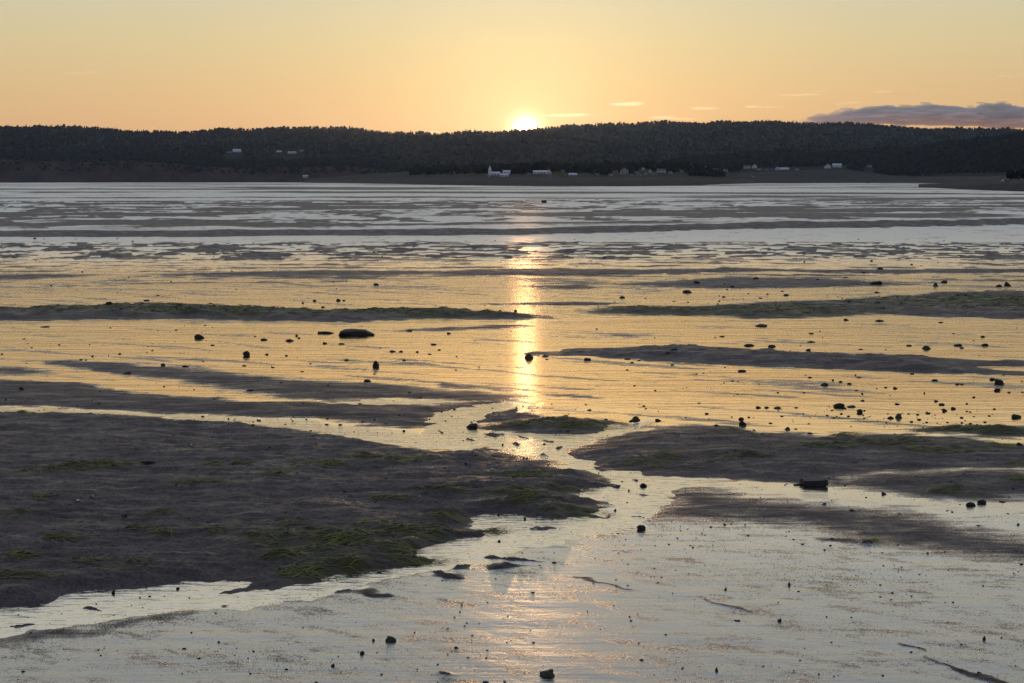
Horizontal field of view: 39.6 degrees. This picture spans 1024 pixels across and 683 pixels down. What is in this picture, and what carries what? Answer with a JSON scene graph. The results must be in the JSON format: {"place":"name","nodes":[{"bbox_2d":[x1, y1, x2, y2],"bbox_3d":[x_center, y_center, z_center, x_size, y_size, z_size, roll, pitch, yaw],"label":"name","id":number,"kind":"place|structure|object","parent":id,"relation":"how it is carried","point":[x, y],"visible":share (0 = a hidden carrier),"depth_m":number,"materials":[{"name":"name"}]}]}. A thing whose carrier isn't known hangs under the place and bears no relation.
{"place":"outdoors","nodes":[
{"label":"outdoors","id":0,"kind":"place"},
{"bbox_2d":[0,159,395,181],"bbox_3d":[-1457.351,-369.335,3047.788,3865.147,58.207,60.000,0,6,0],"label":"cliff","id":1,"kind":"structure","parent":0,"point":[141,173],"depth_m":3053.86,"materials":[{"name":"grey stone"}]},
{"bbox_2d":[0,128,629,171],"bbox_3d":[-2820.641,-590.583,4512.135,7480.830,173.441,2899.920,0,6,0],"label":"hills","id":2,"kind":"structure","parent":0,"point":[276,154],"depth_m":3785.31,"materials":[{"name":"green plant"}]},
{"bbox_2d":[0,124,555,137],"bbox_3d":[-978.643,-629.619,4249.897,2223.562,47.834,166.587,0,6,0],"label":"forest","id":3,"kind":"object","parent":2,"relation":"on","point":[395,133],"visible":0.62,"depth_m":4219.68,"materials":[{"name":"green plant"}]},
{"bbox_2d":[0,125,665,174],"bbox_3d":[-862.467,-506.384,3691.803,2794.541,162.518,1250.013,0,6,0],"label":"forest","id":4,"kind":"object","parent":2,"relation":"on","point":[123,151],"visible":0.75,"depth_m":3692.43,"materials":[{"name":"green plant"}]},
{"bbox_2d":[0,399,733,637],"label":"stream water","id":5,"kind":"structure","parent":0,"point":[126,603],"depth_m":20.66,"materials":[{"name":"grey liquid"}]},
{"bbox_2d":[466,423,477,428],"bbox_3d":[-0.819,1.805,29.893,0.239,0.171,0.224,-2,7,-19],"label":"rock","id":6,"kind":"object","parent":5,"relation":"in","point":[472,425],"visible":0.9,"depth_m":29.83,"materials":[{"name":"stone"}]},
{"bbox_2d":[632,416,639,420],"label":"rock","id":7,"kind":"object","parent":5,"relation":"in","point":[635,418],"visible":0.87,"depth_m":30.89,"materials":[{"name":"stone"}]},
{"bbox_2d":[0,182,1023,682],"bbox_3d":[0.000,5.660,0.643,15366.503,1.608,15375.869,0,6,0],"label":"mudflat","id":8,"kind":"structure","parent":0,"point":[312,242],"depth_m":40.25,"materials":[{"name":"grey soil"}]},
{"bbox_2d":[194,334,203,338],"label":"rock","id":9,"kind":"object","parent":8,"relation":"on","point":[198,336],"visible":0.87,"depth_m":53.61,"materials":[{"name":"stone"}]},
{"bbox_2d":[0,380,500,427],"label":"mud bank","id":10,"kind":"structure","parent":8,"relation":"on","point":[74,395],"depth_m":33.45,"materials":[{"name":"brown soil"}]},
{"bbox_2d":[0,302,558,322],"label":"mud bank","id":11,"kind":"structure","parent":8,"relation":"on","point":[274,314],"depth_m":63.93,"materials":[{"name":"brown soil"}]},
{"bbox_2d":[0,411,617,606],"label":"mud bank","id":12,"kind":"structure","parent":8,"relation":"on","point":[28,440],"depth_m":22.04,"materials":[{"name":"brown soil"}]},
{"bbox_2d":[141,460,154,463],"bbox_3d":[-6.425,2.145,25.150,0.293,0.115,0.245,5,8,36],"label":"rock","id":13,"kind":"object","parent":12,"relation":"on","point":[147,461],"visible":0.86,"depth_m":25.06,"materials":[{"name":"stone"}]},
{"bbox_2d":[318,331,332,333],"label":"rock","id":14,"kind":"object","parent":8,"relation":"on","point":[323,332],"visible":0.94,"depth_m":55.67,"materials":[{"name":"stone"}]},
{"bbox_2d":[339,329,374,335],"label":"rock","id":15,"kind":"object","parent":8,"relation":"on","point":[354,332],"visible":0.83,"depth_m":54.74,"materials":[{"name":"stone"}]},
{"bbox_2d":[372,361,378,366],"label":"stone","id":16,"kind":"object","parent":8,"relation":"on","point":[375,363],"visible":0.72,"depth_m":43.24,"materials":[{"name":"black stone"}]},
{"bbox_2d":[385,636,395,641],"bbox_3d":[-1.319,3.257,15.485,0.120,0.099,0.084,0,6,-2],"label":"rock","id":17,"kind":"object","parent":8,"relation":"on","point":[390,639],"visible":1,"depth_m":15.46,"materials":[{"name":"stone"}]},
{"bbox_2d":[0,292,1023,581],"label":"algae","id":18,"kind":"object","parent":8,"relation":"on","point":[344,538],"visible":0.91,"depth_m":24.59,"materials":[{"name":"green plant"}]},
{"bbox_2d":[1,238,1023,682],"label":"pebbles","id":19,"kind":"object","parent":8,"relation":"on","point":[547,464],"visible":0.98,"depth_m":23.14,"materials":[{"name":"stone"}]},
{"bbox_2d":[540,669,554,677],"bbox_3d":[0.358,3.379,14.412,0.134,0.118,0.166,-4,8,-33],"label":"rock","id":20,"kind":"object","parent":8,"relation":"on","point":[547,673],"visible":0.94,"depth_m":14.37,"materials":[{"name":"stone"}]},
{"bbox_2d":[481,416,618,434],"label":"mud bank","id":21,"kind":"structure","parent":8,"relation":"on","point":[543,428],"depth_m":29.62,"materials":[{"name":"brown soil"}]},
{"bbox_2d":[637,525,645,529],"bbox_3d":[1.861,2.702,20.484,0.128,0.130,0.093,-3,7,-25],"label":"rock","id":22,"kind":"object","parent":8,"relation":"on","point":[641,527],"visible":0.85,"depth_m":20.45,"materials":[{"name":"stone"}]},
{"bbox_2d":[739,421,746,425],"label":"stone","id":23,"kind":"object","parent":8,"relation":"on","point":[742,423],"visible":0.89,"depth_m":30.14,"materials":[{"name":"black stone"}]},
{"bbox_2d":[756,324,766,326],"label":"rock","id":24,"kind":"object","parent":8,"relation":"on","point":[761,325],"visible":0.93,"depth_m":59.01,"materials":[{"name":"stone"}]},
{"bbox_2d":[526,344,1023,374],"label":"mud bank","id":25,"kind":"structure","parent":8,"relation":"on","point":[696,353],"depth_m":44.94,"materials":[{"name":"brown soil"}]},
{"bbox_2d":[568,425,1023,481],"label":"mud bank","id":26,"kind":"structure","parent":8,"relation":"on","point":[691,445],"depth_m":26.02,"materials":[{"name":"brown soil"}]},
{"bbox_2d":[579,290,1023,318],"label":"mud bank","id":27,"kind":"structure","parent":8,"relation":"on","point":[1009,311],"depth_m":67.12,"materials":[{"name":"brown soil"}]},
{"bbox_2d":[793,476,827,486],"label":"rock","id":28,"kind":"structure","parent":8,"relation":"on","point":[818,481],"depth_m":23.41,"materials":[{"name":"grey stone"}]},
{"bbox_2d":[833,403,844,407],"bbox_3d":[7.676,1.522,33.353,0.280,0.162,0.249,3,7,25],"label":"rock","id":29,"kind":"object","parent":8,"relation":"on","point":[841,405],"visible":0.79,"depth_m":33.25,"materials":[{"name":"stone"}]},
{"bbox_2d":[870,281,881,284],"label":"rock","id":30,"kind":"object","parent":8,"relation":"on","point":[877,283],"visible":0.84,"depth_m":86.94,"materials":[{"name":"stone"}]},
{"bbox_2d":[911,424,1023,435],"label":"mud bank","id":31,"kind":"structure","parent":8,"relation":"on","point":[1018,433],"depth_m":29.16,"materials":[{"name":"brown soil"}]},
{"bbox_2d":[966,502,975,505],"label":"rock","id":32,"kind":"object","parent":8,"relation":"on","point":[970,504],"visible":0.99,"depth_m":21.93,"materials":[{"name":"stone"}]},
{"bbox_2d":[977,499,985,503],"bbox_3d":[7.308,2.513,22.131,0.146,0.114,0.134,2,7,19],"label":"rock","id":33,"kind":"object","parent":8,"relation":"on","point":[982,501],"visible":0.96,"depth_m":22.09,"materials":[{"name":"stone"}]},
{"bbox_2d":[994,379,1003,384],"bbox_3d":[13.108,1.148,38.253,0.252,0.284,0.222,2,7,20],"label":"rock","id":34,"kind":"object","parent":8,"relation":"on","point":[999,382],"visible":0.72,"depth_m":38.20,"materials":[{"name":"stone"}]},
{"bbox_2d":[1011,414,1020,417],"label":"rock","id":35,"kind":"object","parent":8,"relation":"on","point":[1015,416],"visible":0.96,"depth_m":31.39,"materials":[{"name":"stone"}]},
{"bbox_2d":[0,0,1023,134],"label":"sky","id":36,"kind":"structure","parent":0,"point":[438,66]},
{"bbox_2d":[304,177,754,185],"bbox_3d":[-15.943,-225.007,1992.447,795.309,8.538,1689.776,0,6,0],"label":"beach","id":37,"kind":"structure","parent":0,"point":[583,181],"depth_m":1311.35,"materials":[{"name":"brown sand"}]},
{"bbox_2d":[304,168,754,180],"bbox_3d":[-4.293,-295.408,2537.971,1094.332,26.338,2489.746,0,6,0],"label":"headland","id":38,"kind":"structure","parent":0,"point":[556,173],"depth_m":1662.08,"materials":[{"name":"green plant"}]},
{"bbox_2d":[488,166,499,175],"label":"church","id":39,"kind":"structure","parent":38,"relation":"on","point":[490,172],"depth_m":1490.41,"materials":[{"name":"white paint"}]},
{"bbox_2d":[500,173,508,176],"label":"shed","id":40,"kind":"structure","parent":38,"relation":"on","point":[504,174],"depth_m":1394.07,"materials":[{"name":"white paint"}]},
{"bbox_2d":[533,170,546,173],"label":"house","id":41,"kind":"structure","parent":38,"relation":"on","point":[538,171],"depth_m":1529.71,"materials":[{"name":"white paint"}]},
{"bbox_2d":[409,158,722,174],"bbox_3d":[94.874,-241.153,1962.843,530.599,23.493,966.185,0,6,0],"label":"forest","id":42,"kind":"object","parent":38,"relation":"on","point":[585,166],"visible":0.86,"depth_m":1635.50,"materials":[{"name":"green plant"}]},
{"bbox_2d":[620,168,628,173],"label":"house","id":43,"kind":"structure","parent":38,"relation":"on","point":[624,171],"depth_m":1430.00,"materials":[{"name":"grey"}]},
{"bbox_2d":[591,167,725,176],"bbox_3d":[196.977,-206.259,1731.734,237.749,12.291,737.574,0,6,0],"label":"forest","id":44,"kind":"object","parent":38,"relation":"on","point":[697,172],"visible":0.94,"depth_m":1546.42,"materials":[{"name":"green plant"}]},
{"bbox_2d":[537,123,1022,161],"bbox_3d":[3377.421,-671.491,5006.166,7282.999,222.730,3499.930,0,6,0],"label":"hills","id":45,"kind":"structure","parent":0,"point":[744,140],"depth_m":4705.02,"materials":[{"name":"green plant"}]},
{"bbox_2d":[527,120,1023,161],"bbox_3d":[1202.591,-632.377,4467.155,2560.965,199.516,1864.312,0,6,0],"label":"forest","id":46,"kind":"object","parent":45,"relation":"on","point":[860,131],"visible":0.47,"depth_m":4695.61,"materials":[{"name":"green plant"}]},
{"bbox_2d":[728,138,1022,176],"bbox_3d":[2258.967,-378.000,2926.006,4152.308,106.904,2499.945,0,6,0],"label":"hills","id":47,"kind":"structure","parent":0,"point":[866,169],"depth_m":2537.96,"materials":[{"name":"green plant"}]},
{"bbox_2d":[832,163,841,166],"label":"barn","id":48,"kind":"structure","parent":47,"relation":"on","point":[838,165],"depth_m":2657.10,"materials":[{"name":"white paint"}]},
{"bbox_2d":[655,131,1023,167],"bbox_3d":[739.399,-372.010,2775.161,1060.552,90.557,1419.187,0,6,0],"label":"forest","id":49,"kind":"object","parent":47,"relation":"on","point":[974,153],"visible":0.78,"depth_m":2904.57,"materials":[{"name":"green plant"}]},
{"bbox_2d":[705,158,1023,175],"bbox_3d":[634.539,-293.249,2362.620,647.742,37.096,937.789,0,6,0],"label":"forest","id":50,"kind":"object","parent":47,"relation":"on","point":[737,166],"visible":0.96,"depth_m":2570.57,"materials":[{"name":"green plant"}]},
{"bbox_2d":[734,170,1020,182],"bbox_3d":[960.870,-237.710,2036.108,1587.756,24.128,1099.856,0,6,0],"label":"shore","id":51,"kind":"structure","parent":0,"point":[828,176],"depth_m":2409.35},
{"bbox_2d":[918,178,1023,190],"bbox_3d":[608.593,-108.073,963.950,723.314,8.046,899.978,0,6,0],"label":"gravel spit","id":52,"kind":"structure","parent":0,"point":[1014,185],"depth_m":796.86,"materials":[{"name":"grey gravel"}]},
{"bbox_2d":[1006,169,1023,178],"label":"forest","id":53,"kind":"object","parent":52,"relation":"on","point":[1013,174],"visible":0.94,"depth_m":881.03,"materials":[{"name":"green plant"}]}
]}

